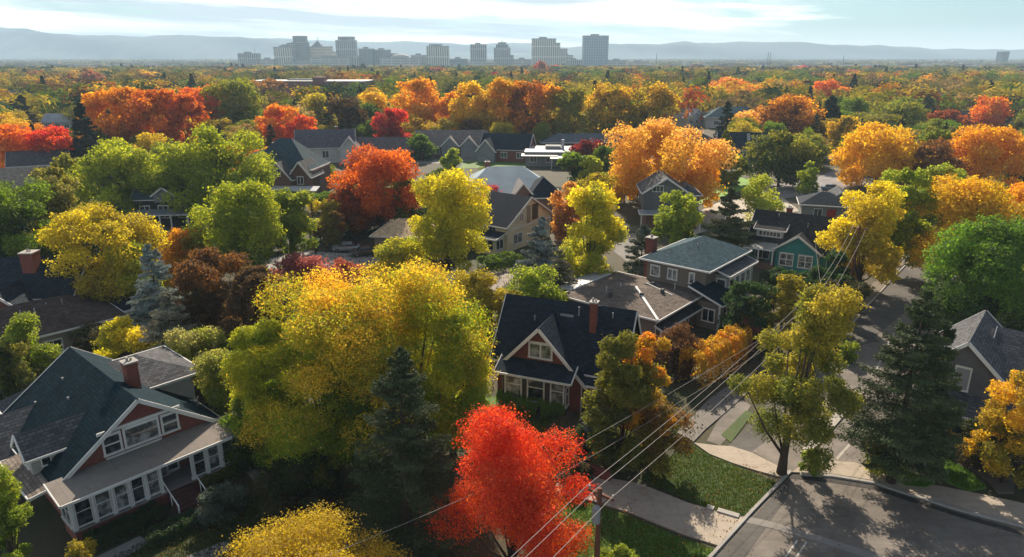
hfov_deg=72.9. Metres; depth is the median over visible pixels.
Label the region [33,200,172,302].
autumn tree
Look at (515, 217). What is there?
cream house
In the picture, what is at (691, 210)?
autumn tree
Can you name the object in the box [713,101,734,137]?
conifer tree
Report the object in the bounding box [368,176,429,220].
autumn tree
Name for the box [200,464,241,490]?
hedge
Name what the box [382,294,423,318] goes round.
autumn tree
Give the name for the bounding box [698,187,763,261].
conifer tree
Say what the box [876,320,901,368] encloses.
kerb
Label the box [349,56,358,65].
building
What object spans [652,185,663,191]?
window
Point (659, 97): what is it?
autumn tree
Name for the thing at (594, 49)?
office tower
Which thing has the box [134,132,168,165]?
autumn tree
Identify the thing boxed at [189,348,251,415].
autumn tree
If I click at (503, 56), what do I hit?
office tower
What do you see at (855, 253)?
utility pole
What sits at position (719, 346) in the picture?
hedge
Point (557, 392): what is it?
window
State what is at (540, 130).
autumn tree
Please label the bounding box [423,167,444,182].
autumn tree
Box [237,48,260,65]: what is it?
office tower
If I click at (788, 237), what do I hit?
teal house
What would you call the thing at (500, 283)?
driveway
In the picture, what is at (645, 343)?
autumn tree
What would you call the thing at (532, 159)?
window
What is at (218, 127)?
conifer tree
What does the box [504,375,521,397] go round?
window
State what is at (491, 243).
window
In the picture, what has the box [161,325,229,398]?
autumn tree
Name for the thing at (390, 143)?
long roof house
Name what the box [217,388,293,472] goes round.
autumn tree
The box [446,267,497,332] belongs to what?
autumn tree
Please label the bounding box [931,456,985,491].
lawn
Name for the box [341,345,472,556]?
conifer tree
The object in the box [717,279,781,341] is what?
autumn tree
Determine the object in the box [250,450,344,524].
autumn tree
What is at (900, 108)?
autumn tree
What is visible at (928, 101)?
conifer tree
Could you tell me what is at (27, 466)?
window
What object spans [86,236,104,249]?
autumn tree
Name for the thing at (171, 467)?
window
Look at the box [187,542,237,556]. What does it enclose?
path
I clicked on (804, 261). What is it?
window
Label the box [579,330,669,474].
autumn tree
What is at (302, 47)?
office tower
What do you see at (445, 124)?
autumn tree
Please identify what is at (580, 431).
shrub
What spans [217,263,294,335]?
autumn tree
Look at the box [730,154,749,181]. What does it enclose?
autumn tree
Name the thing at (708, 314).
window
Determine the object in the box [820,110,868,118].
autumn tree
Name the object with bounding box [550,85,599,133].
autumn tree
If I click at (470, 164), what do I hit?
lawn
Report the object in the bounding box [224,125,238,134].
autumn tree
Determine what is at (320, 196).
autumn tree
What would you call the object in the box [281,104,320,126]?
autumn tree
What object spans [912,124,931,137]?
autumn tree
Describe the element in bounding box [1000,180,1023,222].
autumn tree
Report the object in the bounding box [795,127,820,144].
autumn tree
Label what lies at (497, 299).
autumn tree
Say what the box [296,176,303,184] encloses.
window
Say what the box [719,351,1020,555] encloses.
fallen leaves
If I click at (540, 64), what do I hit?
autumn tree
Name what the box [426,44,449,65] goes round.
office tower
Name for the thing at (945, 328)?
conifer tree
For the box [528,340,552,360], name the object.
window
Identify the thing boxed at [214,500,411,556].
autumn tree
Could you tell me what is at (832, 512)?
road patch
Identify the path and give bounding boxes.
[98,536,146,556]
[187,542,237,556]
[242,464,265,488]
[539,410,574,441]
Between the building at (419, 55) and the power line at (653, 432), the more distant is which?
the building at (419, 55)
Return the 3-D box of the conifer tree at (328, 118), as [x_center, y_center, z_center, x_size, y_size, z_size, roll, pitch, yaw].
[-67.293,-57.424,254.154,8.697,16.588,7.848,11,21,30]
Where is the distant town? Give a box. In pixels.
[0,59,1023,67]
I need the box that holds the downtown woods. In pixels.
[1,64,986,67]
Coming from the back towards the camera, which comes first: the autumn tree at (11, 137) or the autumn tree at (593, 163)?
the autumn tree at (11, 137)
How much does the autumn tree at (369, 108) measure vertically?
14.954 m
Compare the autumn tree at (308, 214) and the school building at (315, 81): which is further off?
the school building at (315, 81)
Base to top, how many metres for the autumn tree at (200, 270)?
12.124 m
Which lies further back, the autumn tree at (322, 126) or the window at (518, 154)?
the autumn tree at (322, 126)
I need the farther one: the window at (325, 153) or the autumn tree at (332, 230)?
the window at (325, 153)
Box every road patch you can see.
[811,507,853,516]
[887,528,928,549]
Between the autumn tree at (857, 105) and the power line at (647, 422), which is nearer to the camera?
the power line at (647, 422)
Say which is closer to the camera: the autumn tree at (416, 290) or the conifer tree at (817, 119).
the autumn tree at (416, 290)
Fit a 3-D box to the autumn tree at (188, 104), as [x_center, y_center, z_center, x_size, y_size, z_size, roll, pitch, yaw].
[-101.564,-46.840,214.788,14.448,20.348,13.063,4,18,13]
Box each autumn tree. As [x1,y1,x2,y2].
[0,102,23,121]
[0,105,28,121]
[0,106,8,119]
[0,111,31,124]
[0,123,41,167]
[0,177,70,256]
[0,311,62,387]
[0,334,44,399]
[0,463,33,556]
[18,121,42,130]
[22,123,76,171]
[23,165,93,251]
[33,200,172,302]
[50,152,97,207]
[63,128,77,137]
[64,136,161,219]
[65,319,118,356]
[76,87,130,138]
[80,69,107,81]
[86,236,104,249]
[90,314,160,359]
[94,127,111,141]
[99,85,156,144]
[102,240,165,297]
[120,87,193,143]
[125,133,154,148]
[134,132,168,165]
[142,71,161,76]
[149,122,279,221]
[149,140,177,173]
[157,227,214,292]
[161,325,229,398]
[163,93,211,146]
[167,246,259,349]
[172,177,287,274]
[176,83,225,123]
[184,117,212,126]
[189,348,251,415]
[191,284,231,297]
[199,76,268,124]
[209,118,233,132]
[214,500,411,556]
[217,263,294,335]
[217,339,269,379]
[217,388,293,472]
[219,316,320,466]
[221,127,262,149]
[223,264,413,472]
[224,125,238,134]
[227,123,264,149]
[227,143,259,175]
[233,119,263,130]
[249,77,290,101]
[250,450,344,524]
[253,102,298,147]
[258,224,288,250]
[266,186,320,254]
[276,97,309,113]
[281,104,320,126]
[284,114,317,138]
[286,209,313,218]
[290,449,343,507]
[300,91,337,128]
[304,255,502,462]
[306,198,343,237]
[310,191,333,211]
[312,321,419,469]
[316,210,348,246]
[318,124,334,128]
[325,96,371,136]
[326,141,425,227]
[327,186,374,235]
[329,163,338,183]
[351,116,381,136]
[357,102,386,122]
[359,90,389,119]
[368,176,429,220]
[369,235,423,280]
[370,107,413,136]
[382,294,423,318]
[387,76,441,129]
[399,114,439,133]
[399,164,493,276]
[405,131,437,161]
[415,401,600,556]
[417,310,494,459]
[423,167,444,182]
[425,91,465,129]
[429,117,459,129]
[430,67,448,72]
[439,147,461,169]
[446,80,497,131]
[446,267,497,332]
[458,118,486,129]
[472,77,529,133]
[474,287,521,328]
[480,184,501,195]
[489,121,516,132]
[503,79,553,137]
[504,263,568,300]
[527,83,568,134]
[530,121,552,145]
[532,60,548,69]
[547,181,585,245]
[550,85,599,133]
[555,179,629,282]
[556,150,592,181]
[568,138,604,168]
[575,172,618,210]
[577,155,607,184]
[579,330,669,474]
[582,82,640,132]
[593,145,615,174]
[597,116,740,205]
[609,165,641,202]
[615,80,681,129]
[621,331,678,461]
[629,399,696,477]
[648,321,703,379]
[649,189,705,244]
[681,206,701,235]
[684,167,720,207]
[708,76,757,91]
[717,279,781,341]
[723,109,763,128]
[725,278,871,476]
[727,117,760,131]
[727,120,761,131]
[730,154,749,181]
[737,129,825,186]
[737,298,779,349]
[739,173,785,220]
[752,93,827,134]
[763,120,788,145]
[763,273,807,339]
[789,133,830,156]
[794,160,819,194]
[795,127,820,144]
[802,94,821,107]
[806,134,834,164]
[807,250,853,287]
[812,78,850,106]
[814,180,908,284]
[817,117,843,146]
[818,273,875,321]
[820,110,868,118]
[825,115,859,151]
[827,121,923,186]
[836,138,864,166]
[839,97,870,115]
[849,111,912,127]
[868,100,924,130]
[878,167,941,273]
[883,122,905,129]
[884,99,930,128]
[894,96,918,111]
[895,127,921,141]
[897,172,1023,288]
[900,136,972,185]
[906,185,949,242]
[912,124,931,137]
[913,211,1023,331]
[915,125,955,161]
[915,162,970,229]
[917,117,957,131]
[923,109,974,129]
[940,119,961,132]
[940,123,1023,186]
[948,127,981,158]
[959,369,1023,489]
[968,94,1014,127]
[994,165,1023,181]
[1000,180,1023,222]
[1005,119,1023,131]
[1007,172,1023,184]
[1011,109,1023,122]
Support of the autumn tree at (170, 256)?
on the ground at (44, 532)
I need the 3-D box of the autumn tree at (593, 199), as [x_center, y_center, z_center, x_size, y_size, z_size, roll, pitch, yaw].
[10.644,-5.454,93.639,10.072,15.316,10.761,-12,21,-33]
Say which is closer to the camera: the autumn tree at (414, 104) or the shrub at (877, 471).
the shrub at (877, 471)
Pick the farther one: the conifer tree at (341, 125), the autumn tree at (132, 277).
the conifer tree at (341, 125)
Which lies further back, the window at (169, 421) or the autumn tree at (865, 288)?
the autumn tree at (865, 288)
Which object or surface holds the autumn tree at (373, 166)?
on the ground at (44, 532)
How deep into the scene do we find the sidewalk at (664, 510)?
49.56 m
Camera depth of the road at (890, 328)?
82.32 m
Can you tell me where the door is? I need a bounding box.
[826,209,836,217]
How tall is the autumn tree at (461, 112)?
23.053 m
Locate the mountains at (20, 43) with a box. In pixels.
[0,27,1023,58]
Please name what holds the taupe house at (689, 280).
on the ground at (44, 532)
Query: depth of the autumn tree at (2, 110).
255.84 m
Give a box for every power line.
[324,322,787,556]
[481,351,761,515]
[514,219,858,554]
[526,225,858,556]
[554,219,872,556]
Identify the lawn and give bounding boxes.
[127,469,340,556]
[459,161,524,168]
[485,396,496,405]
[497,406,567,445]
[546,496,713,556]
[641,445,775,515]
[699,177,754,203]
[721,411,752,441]
[896,473,934,486]
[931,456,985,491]
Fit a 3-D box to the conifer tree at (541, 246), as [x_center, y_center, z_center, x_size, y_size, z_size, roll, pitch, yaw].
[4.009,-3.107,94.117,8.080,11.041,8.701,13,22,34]
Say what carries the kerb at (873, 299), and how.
on the road at (887, 305)
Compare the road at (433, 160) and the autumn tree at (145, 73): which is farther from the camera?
the autumn tree at (145, 73)
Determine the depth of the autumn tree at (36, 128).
245.26 m
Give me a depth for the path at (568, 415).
62.19 m
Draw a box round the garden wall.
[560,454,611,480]
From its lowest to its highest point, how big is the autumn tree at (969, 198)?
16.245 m
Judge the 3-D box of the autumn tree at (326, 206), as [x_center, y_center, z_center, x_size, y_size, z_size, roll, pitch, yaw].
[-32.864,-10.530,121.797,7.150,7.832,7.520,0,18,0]
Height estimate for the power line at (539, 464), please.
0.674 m
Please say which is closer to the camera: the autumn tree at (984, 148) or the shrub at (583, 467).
the shrub at (583, 467)
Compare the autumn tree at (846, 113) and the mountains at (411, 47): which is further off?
the mountains at (411, 47)
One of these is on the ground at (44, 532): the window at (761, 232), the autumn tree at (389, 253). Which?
the autumn tree at (389, 253)
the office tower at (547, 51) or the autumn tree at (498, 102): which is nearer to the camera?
the autumn tree at (498, 102)
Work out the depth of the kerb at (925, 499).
51.03 m
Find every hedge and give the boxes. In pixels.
[82,500,166,554]
[140,507,203,547]
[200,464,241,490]
[309,216,378,243]
[476,250,524,271]
[495,389,564,417]
[677,323,752,389]
[757,266,813,294]
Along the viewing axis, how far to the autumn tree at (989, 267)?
74.56 m
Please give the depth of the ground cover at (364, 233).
109.03 m
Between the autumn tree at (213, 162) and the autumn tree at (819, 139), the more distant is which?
the autumn tree at (819, 139)
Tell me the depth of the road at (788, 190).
174.88 m
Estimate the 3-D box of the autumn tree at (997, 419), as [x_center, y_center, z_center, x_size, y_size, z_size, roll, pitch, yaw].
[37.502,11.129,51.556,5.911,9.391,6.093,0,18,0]
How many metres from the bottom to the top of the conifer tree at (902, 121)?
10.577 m
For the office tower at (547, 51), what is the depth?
2083.18 m
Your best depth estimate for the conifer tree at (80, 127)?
187.56 m
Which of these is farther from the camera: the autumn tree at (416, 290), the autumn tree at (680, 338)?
the autumn tree at (680, 338)
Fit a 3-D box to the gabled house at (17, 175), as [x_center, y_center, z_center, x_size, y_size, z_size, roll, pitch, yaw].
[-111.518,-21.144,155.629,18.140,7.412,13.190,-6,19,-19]
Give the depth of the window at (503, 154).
213.57 m
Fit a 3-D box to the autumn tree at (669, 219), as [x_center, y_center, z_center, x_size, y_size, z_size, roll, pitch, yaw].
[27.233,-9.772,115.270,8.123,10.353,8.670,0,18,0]
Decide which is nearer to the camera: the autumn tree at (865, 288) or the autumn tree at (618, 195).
the autumn tree at (865, 288)
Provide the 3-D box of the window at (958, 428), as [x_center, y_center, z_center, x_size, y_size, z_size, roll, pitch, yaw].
[37.868,12.432,57.884,2.140,1.775,0.180,14,23,38]
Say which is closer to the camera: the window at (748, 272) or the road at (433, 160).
the window at (748, 272)
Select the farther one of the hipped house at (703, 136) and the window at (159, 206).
the hipped house at (703, 136)
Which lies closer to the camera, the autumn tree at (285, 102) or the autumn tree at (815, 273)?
the autumn tree at (815, 273)
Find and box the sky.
[0,0,1023,49]
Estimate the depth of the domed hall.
2013.81 m
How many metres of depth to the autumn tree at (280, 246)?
115.00 m
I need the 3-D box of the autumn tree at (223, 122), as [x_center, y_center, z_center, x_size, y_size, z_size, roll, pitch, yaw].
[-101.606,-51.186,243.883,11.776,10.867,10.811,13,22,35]
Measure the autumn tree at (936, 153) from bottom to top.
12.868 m
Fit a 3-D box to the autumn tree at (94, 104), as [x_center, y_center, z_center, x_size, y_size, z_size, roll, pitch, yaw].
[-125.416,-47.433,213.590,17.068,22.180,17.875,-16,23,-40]
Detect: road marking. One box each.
[785,540,797,556]
[795,542,806,556]
[836,428,863,459]
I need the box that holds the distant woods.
[0,58,1023,65]
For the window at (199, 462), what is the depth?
51.74 m
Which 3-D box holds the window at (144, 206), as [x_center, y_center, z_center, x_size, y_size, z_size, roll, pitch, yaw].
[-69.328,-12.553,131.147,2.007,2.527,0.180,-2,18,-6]
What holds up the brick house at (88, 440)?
on the ground at (44, 532)
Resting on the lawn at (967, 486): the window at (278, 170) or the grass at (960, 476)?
the grass at (960, 476)
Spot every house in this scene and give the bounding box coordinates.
[0,166,51,200]
[0,249,96,307]
[0,293,141,366]
[0,345,236,541]
[5,148,71,173]
[41,113,72,128]
[130,176,206,228]
[248,138,331,201]
[294,125,359,163]
[356,137,426,159]
[415,130,486,158]
[465,160,562,221]
[467,191,552,253]
[475,133,536,161]
[490,293,641,425]
[521,140,586,168]
[539,133,634,151]
[557,235,758,338]
[636,170,702,230]
[669,130,713,151]
[672,108,703,126]
[702,107,763,127]
[716,132,769,160]
[743,205,837,271]
[796,186,851,217]
[910,310,1023,459]
[956,111,1006,126]
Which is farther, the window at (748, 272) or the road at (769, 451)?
the window at (748, 272)
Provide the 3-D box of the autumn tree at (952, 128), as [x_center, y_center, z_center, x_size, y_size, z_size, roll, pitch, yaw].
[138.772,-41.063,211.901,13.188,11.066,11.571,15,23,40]
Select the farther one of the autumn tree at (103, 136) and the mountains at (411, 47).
the mountains at (411, 47)
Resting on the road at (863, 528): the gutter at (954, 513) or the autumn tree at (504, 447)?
the gutter at (954, 513)
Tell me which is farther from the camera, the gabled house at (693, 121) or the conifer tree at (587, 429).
the gabled house at (693, 121)
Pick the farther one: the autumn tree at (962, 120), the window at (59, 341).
the autumn tree at (962, 120)
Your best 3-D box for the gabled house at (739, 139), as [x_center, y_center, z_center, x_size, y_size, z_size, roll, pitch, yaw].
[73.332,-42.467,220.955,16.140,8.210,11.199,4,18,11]
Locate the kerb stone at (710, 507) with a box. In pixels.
[706,504,714,510]
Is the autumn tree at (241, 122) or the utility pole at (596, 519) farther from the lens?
the autumn tree at (241, 122)
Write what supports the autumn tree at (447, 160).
on the ground at (44, 532)
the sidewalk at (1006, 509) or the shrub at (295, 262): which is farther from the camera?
the shrub at (295, 262)
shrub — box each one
[64,537,97,556]
[194,481,249,526]
[266,267,291,299]
[272,252,330,292]
[309,257,368,288]
[548,431,584,466]
[552,455,594,489]
[567,424,593,458]
[592,540,638,556]
[730,330,756,356]
[741,317,764,347]
[798,448,821,476]
[836,340,860,363]
[861,430,907,476]
[953,417,1019,473]
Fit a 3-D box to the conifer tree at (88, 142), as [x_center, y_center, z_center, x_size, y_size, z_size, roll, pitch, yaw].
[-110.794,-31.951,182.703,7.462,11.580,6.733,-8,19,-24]
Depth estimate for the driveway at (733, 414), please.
61.97 m
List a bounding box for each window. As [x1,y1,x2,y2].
[21,460,30,469]
[41,456,51,466]
[43,337,64,351]
[60,507,73,529]
[73,498,95,528]
[93,490,114,519]
[102,430,124,457]
[113,483,130,510]
[121,416,161,449]
[130,476,146,503]
[139,205,151,218]
[146,470,161,496]
[157,205,169,217]
[159,412,180,435]
[161,466,168,476]
[167,461,179,471]
[192,451,207,476]
[207,445,221,470]
[221,440,232,464]
[274,168,280,176]
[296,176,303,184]
[322,150,328,157]
[476,238,493,250]
[496,238,503,250]
[501,152,506,157]
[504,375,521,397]
[513,231,522,244]
[516,152,522,158]
[519,212,523,221]
[527,379,544,402]
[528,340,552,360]
[530,157,536,161]
[532,203,537,219]
[546,157,552,162]
[546,217,549,230]
[550,383,564,405]
[565,386,569,408]
[649,264,660,277]
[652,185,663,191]
[666,267,677,280]
[688,272,694,283]
[700,306,714,323]
[716,277,726,287]
[721,305,730,323]
[728,276,734,287]
[735,273,740,281]
[740,270,745,282]
[745,267,750,281]
[755,249,769,258]
[758,230,780,237]
[778,252,793,266]
[797,254,812,269]
[813,208,822,215]
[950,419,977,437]
[955,365,972,392]
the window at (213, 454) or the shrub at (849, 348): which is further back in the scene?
the shrub at (849, 348)
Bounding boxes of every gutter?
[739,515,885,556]
[789,475,1023,535]
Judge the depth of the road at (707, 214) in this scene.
143.67 m
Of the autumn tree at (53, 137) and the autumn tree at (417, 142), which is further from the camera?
the autumn tree at (417, 142)
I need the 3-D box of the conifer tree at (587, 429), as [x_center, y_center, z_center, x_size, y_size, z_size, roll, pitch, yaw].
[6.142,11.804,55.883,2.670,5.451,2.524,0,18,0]
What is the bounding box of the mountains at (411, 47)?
[272,38,570,53]
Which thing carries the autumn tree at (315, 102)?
on the ground at (44, 532)
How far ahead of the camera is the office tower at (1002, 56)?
2289.63 m
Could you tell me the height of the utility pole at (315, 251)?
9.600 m
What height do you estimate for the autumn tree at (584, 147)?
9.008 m
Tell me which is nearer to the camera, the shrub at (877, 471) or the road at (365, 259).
the shrub at (877, 471)
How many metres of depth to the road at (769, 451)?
61.21 m
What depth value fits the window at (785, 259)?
105.34 m
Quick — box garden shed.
[443,273,468,300]
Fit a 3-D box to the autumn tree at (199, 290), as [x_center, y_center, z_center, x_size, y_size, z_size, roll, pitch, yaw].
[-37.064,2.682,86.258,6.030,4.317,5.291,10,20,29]
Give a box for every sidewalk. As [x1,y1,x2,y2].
[556,469,741,545]
[677,374,751,442]
[693,443,787,477]
[792,461,1023,523]
[850,255,909,322]
[955,458,1015,493]
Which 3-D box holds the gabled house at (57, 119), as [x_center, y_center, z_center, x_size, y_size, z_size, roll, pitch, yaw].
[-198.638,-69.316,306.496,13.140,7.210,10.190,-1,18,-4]
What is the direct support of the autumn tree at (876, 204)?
on the ground at (44, 532)
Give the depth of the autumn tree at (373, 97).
262.83 m
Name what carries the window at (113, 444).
in the brick house at (88, 440)
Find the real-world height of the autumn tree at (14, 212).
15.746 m
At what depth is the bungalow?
114.09 m
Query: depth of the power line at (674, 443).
40.88 m
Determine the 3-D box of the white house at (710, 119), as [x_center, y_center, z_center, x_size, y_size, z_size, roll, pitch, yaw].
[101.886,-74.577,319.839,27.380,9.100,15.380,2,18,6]
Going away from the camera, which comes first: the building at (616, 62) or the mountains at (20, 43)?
the building at (616, 62)
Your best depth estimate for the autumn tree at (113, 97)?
206.72 m
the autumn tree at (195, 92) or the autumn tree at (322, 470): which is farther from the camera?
the autumn tree at (195, 92)
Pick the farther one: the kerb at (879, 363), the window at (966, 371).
the kerb at (879, 363)
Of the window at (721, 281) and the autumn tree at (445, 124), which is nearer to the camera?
the window at (721, 281)
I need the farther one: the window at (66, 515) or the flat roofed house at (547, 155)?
the flat roofed house at (547, 155)
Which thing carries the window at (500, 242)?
in the cream house at (515, 217)
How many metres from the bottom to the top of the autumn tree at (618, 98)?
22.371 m
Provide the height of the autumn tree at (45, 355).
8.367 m
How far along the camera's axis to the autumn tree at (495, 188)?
136.40 m
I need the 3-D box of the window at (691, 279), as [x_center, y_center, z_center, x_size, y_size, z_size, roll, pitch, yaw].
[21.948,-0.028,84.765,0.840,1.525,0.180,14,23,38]
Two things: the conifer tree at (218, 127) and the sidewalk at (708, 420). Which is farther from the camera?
the conifer tree at (218, 127)
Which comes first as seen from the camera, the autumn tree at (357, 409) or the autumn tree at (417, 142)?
the autumn tree at (357, 409)
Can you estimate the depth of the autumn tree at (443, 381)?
52.42 m
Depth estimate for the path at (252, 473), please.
54.16 m
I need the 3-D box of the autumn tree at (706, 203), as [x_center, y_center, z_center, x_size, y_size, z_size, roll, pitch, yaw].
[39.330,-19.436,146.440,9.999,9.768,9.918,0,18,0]
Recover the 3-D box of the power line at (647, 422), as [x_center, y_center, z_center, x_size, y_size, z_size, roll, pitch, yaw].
[14.441,8.474,53.691,45.262,0.890,0.565,-16,24,-42]
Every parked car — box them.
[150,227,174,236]
[332,241,359,252]
[350,245,376,256]
[820,184,839,189]
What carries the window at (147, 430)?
in the brick house at (88, 440)
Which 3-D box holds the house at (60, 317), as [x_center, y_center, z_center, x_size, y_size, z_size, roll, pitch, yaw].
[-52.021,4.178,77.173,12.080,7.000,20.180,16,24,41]
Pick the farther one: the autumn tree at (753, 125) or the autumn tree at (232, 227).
the autumn tree at (753, 125)
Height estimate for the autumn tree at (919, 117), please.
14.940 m
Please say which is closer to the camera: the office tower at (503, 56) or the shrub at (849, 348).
the shrub at (849, 348)
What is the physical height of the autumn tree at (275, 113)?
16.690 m
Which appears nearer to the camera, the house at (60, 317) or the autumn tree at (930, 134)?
the house at (60, 317)
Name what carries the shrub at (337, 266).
on the ground at (44, 532)
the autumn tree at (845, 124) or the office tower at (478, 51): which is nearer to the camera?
the autumn tree at (845, 124)
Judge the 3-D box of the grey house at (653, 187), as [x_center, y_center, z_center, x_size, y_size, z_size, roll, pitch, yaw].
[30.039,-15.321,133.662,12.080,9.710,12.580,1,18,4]
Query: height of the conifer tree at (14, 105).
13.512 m
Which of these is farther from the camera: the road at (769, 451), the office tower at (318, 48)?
the office tower at (318, 48)
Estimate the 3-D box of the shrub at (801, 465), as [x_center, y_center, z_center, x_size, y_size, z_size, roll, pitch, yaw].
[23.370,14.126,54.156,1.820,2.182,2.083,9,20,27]
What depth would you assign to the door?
135.39 m
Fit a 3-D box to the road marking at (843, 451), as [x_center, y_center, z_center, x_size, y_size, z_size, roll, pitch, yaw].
[28.610,13.802,58.455,0.220,0.006,7.072,16,24,41]
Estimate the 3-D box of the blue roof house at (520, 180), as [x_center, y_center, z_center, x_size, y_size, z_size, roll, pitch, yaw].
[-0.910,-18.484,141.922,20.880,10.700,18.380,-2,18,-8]
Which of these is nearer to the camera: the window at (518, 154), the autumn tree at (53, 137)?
the autumn tree at (53, 137)
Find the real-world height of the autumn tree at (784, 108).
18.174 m
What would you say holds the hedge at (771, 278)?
on the ground at (44, 532)
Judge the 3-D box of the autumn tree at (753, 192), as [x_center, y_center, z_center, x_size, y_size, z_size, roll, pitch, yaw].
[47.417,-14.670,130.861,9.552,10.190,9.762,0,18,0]
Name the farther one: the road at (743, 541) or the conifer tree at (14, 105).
the conifer tree at (14, 105)
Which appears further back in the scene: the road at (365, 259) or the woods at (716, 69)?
the woods at (716, 69)
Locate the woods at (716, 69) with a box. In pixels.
[0,62,1023,76]
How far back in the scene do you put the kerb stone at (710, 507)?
49.74 m
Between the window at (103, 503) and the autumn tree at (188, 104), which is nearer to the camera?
the window at (103, 503)
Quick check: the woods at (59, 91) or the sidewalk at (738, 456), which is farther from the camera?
the woods at (59, 91)
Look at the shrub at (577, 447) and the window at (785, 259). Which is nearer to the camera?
the shrub at (577, 447)
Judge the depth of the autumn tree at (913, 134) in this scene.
202.28 m
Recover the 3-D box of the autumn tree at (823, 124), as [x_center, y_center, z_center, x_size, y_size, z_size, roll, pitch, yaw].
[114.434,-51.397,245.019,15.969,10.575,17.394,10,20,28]
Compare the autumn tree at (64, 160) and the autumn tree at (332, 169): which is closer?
the autumn tree at (64, 160)
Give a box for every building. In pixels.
[256,77,374,101]
[259,58,276,65]
[285,55,351,65]
[331,52,338,56]
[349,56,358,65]
[410,53,426,64]
[450,57,467,65]
[469,60,494,65]
[513,58,530,65]
[565,58,582,65]
[607,59,626,65]
[627,60,647,64]
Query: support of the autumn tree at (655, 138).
on the ground at (44, 532)
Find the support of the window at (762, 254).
in the teal house at (788, 237)
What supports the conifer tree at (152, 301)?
on the ground at (44, 532)
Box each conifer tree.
[7,101,28,122]
[15,95,41,126]
[69,102,103,172]
[80,135,105,178]
[92,249,102,259]
[125,243,184,346]
[136,291,211,360]
[215,124,221,142]
[264,124,276,146]
[320,99,335,126]
[339,119,346,128]
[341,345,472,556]
[510,216,564,289]
[542,248,577,290]
[577,396,595,459]
[622,224,657,276]
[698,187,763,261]
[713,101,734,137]
[715,130,739,184]
[810,112,823,137]
[819,95,841,141]
[834,288,969,483]
[893,318,965,465]
[897,118,906,127]
[921,94,935,115]
[942,122,948,134]
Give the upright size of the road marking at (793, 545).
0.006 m
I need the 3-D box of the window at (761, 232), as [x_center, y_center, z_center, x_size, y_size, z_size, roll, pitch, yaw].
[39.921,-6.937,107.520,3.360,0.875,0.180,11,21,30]
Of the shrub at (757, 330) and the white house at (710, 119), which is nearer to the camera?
the shrub at (757, 330)
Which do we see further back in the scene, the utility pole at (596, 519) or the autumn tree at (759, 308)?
the autumn tree at (759, 308)
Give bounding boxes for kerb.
[707,470,791,556]
[800,387,865,452]
[800,472,1023,527]
[851,263,907,323]
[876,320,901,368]
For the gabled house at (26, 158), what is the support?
on the ground at (44, 532)
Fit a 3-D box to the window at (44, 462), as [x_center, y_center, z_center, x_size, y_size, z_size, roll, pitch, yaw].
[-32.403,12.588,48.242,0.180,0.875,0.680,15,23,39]
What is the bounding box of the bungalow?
[369,218,456,261]
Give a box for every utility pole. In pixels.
[310,197,316,253]
[588,485,613,556]
[851,225,867,276]
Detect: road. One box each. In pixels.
[261,251,379,272]
[412,158,476,162]
[693,198,797,234]
[713,477,1023,556]
[717,479,789,556]
[728,263,960,460]
[753,342,907,470]
[760,168,864,198]
[875,299,941,372]
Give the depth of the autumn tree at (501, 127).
226.49 m
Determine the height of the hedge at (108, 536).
1.251 m
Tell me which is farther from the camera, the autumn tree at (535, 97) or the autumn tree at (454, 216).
the autumn tree at (535, 97)
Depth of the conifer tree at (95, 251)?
95.50 m
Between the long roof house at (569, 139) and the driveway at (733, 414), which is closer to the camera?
the driveway at (733, 414)
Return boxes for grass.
[897,460,985,488]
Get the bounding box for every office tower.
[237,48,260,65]
[273,43,297,64]
[291,36,309,61]
[309,39,332,56]
[335,37,357,56]
[358,47,374,65]
[374,48,390,65]
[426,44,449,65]
[470,43,486,61]
[494,41,513,65]
[531,37,567,65]
[582,34,608,65]
[995,51,1009,61]
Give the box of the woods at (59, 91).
[0,65,1023,128]
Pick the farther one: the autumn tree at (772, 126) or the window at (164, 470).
the autumn tree at (772, 126)
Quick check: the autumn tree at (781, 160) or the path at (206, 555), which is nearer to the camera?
the path at (206, 555)
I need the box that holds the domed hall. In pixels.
[380,54,422,65]
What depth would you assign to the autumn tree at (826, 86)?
402.79 m
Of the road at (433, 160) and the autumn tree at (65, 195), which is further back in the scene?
the road at (433, 160)
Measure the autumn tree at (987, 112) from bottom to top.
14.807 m
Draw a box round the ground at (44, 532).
[0,104,1023,556]
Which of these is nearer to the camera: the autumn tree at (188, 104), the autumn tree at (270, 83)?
the autumn tree at (188, 104)
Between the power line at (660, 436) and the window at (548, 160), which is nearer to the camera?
the power line at (660, 436)
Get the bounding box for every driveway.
[481,267,515,290]
[614,232,651,260]
[707,399,750,444]
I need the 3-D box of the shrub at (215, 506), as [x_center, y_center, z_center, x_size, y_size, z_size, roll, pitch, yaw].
[-20.620,15.665,48.858,3.635,2.516,3.655,0,18,0]
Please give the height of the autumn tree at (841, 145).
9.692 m
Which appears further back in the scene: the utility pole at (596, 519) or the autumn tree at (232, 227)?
the autumn tree at (232, 227)
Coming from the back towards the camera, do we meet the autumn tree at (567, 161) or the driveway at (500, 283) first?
the autumn tree at (567, 161)

